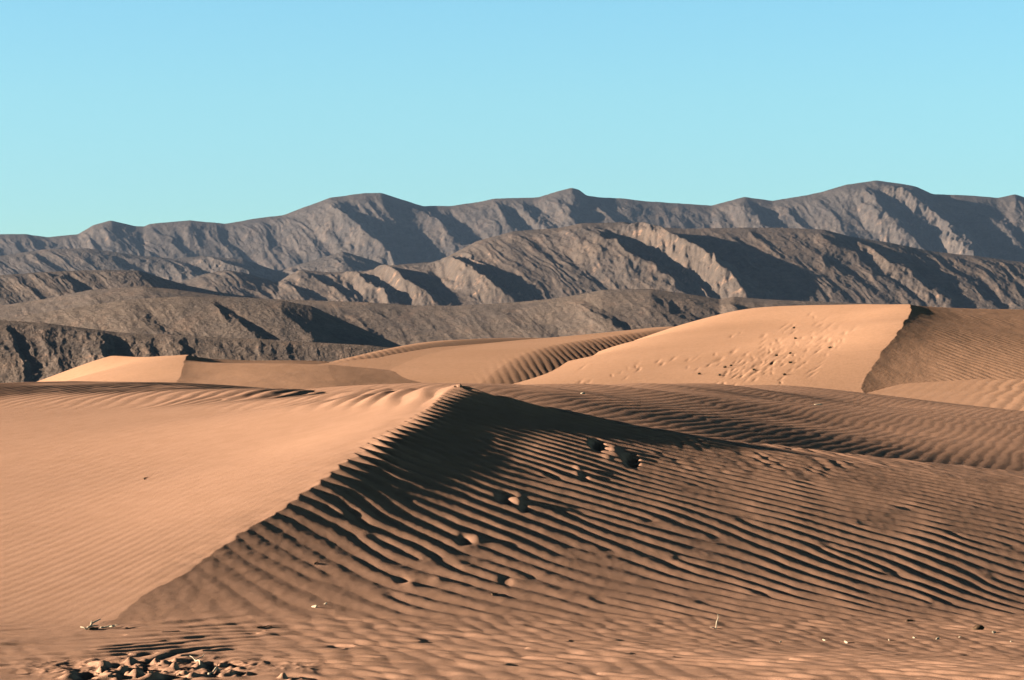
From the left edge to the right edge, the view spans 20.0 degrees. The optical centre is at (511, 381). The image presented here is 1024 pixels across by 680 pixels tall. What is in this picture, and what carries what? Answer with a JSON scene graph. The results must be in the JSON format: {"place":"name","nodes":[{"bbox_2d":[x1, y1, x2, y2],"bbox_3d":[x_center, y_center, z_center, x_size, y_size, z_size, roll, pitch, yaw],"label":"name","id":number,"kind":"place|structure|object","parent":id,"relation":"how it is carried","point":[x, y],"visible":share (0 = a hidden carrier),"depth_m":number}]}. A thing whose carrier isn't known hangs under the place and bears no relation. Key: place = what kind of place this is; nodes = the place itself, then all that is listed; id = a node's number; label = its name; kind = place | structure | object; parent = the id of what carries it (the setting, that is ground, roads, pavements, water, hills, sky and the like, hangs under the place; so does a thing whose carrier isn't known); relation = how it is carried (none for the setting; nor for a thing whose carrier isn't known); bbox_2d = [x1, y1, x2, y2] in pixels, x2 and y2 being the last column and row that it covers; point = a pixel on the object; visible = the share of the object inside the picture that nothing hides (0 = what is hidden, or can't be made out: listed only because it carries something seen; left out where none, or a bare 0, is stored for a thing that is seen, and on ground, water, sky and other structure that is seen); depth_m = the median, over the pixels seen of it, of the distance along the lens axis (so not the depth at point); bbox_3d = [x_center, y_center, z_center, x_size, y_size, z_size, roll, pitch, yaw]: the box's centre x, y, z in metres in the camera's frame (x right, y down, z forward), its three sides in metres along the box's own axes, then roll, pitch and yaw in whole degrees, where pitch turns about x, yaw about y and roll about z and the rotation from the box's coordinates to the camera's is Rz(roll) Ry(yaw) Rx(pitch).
{"place":"outdoors","nodes":[
{"label":"outdoors","id":0,"kind":"place"},
{"bbox_2d":[0,270,256,305],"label":"hill","id":1,"kind":"structure","parent":0,"point":[20,288],"depth_m":2137.76},
{"bbox_2d":[0,248,383,282],"bbox_3d":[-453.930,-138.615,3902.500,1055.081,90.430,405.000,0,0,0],"label":"mountain","id":2,"kind":"structure","parent":0,"point":[178,270],"depth_m":3935.03},
{"bbox_2d":[0,320,387,382],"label":"hill","id":3,"kind":"structure","parent":0,"point":[33,351],"depth_m":825.67},
{"bbox_2d":[0,296,400,347],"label":"hill","id":4,"kind":"structure","parent":0,"point":[240,318],"depth_m":1124.66},
{"bbox_2d":[37,355,420,388],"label":"dune","id":5,"kind":"structure","parent":0,"point":[288,374],"depth_m":100.67},
{"bbox_2d":[0,286,865,345],"bbox_3d":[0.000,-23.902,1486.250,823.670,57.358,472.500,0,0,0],"label":"hill","id":6,"kind":"structure","parent":0,"point":[603,311],"depth_m":1543.50},
{"bbox_2d":[329,338,538,362],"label":"dune","id":7,"kind":"structure","parent":0,"point":[401,349],"depth_m":141.94},
{"bbox_2d":[325,327,671,383],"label":"dune","id":8,"kind":"structure","parent":0,"point":[511,362],"depth_m":107.32},
{"bbox_2d":[0,381,1023,646],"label":"dune","id":9,"kind":"structure","parent":0,"point":[412,507],"depth_m":26.96},
{"bbox_2d":[0,612,1023,679],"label":"sand flat","id":10,"kind":"structure","parent":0,"point":[296,648],"depth_m":18.43},
{"bbox_2d":[82,619,100,629],"bbox_3d":[-2.808,1.623,19.417,0.082,0.060,0.223,0,0,15],"label":"twig","id":11,"kind":"object","parent":10,"relation":"on","point":[91,625],"visible":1,"depth_m":19.39},
{"bbox_2d":[190,654,203,664],"bbox_3d":[-1.842,1.619,16.918,0.080,0.038,0.307,0,0,-3],"label":"twig","id":12,"kind":"object","parent":10,"relation":"on","point":[195,660],"visible":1,"depth_m":16.91},
{"bbox_2d":[208,667,221,674],"bbox_3d":[-1.683,1.632,16.408,0.026,0.035,0.279,0,0,8],"label":"twig","id":13,"kind":"object","parent":10,"relation":"on","point":[211,673],"visible":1,"depth_m":16.38},
{"bbox_2d":[0,180,1023,270],"bbox_3d":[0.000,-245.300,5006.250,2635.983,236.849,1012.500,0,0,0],"label":"mountain","id":14,"kind":"structure","parent":0,"point":[386,229],"depth_m":5056.88},
{"bbox_2d":[0,0,1023,236],"label":"sky","id":15,"kind":"structure","parent":0,"point":[130,112]},
{"bbox_2d":[180,222,1023,309],"bbox_3d":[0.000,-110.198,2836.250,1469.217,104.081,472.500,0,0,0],"label":"mountain","id":16,"kind":"structure","parent":0,"point":[799,264],"depth_m":2761.34},
{"bbox_2d":[304,383,1023,470],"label":"dune","id":17,"kind":"structure","parent":0,"point":[875,425],"depth_m":51.05},
{"bbox_2d":[514,304,1023,392],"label":"dune","id":18,"kind":"structure","parent":0,"point":[874,347],"depth_m":99.62},
{"bbox_2d":[869,379,1023,410],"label":"dune","id":19,"kind":"structure","parent":0,"point":[1008,394],"depth_m":81.38},
{"bbox_2d":[972,625,984,629],"bbox_3d":[3.738,1.981,23.313,0.111,0.060,0.080,0,0,0],"label":"stone","id":20,"kind":"object","parent":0,"point":[978,627],"visible":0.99,"depth_m":23.28}
]}

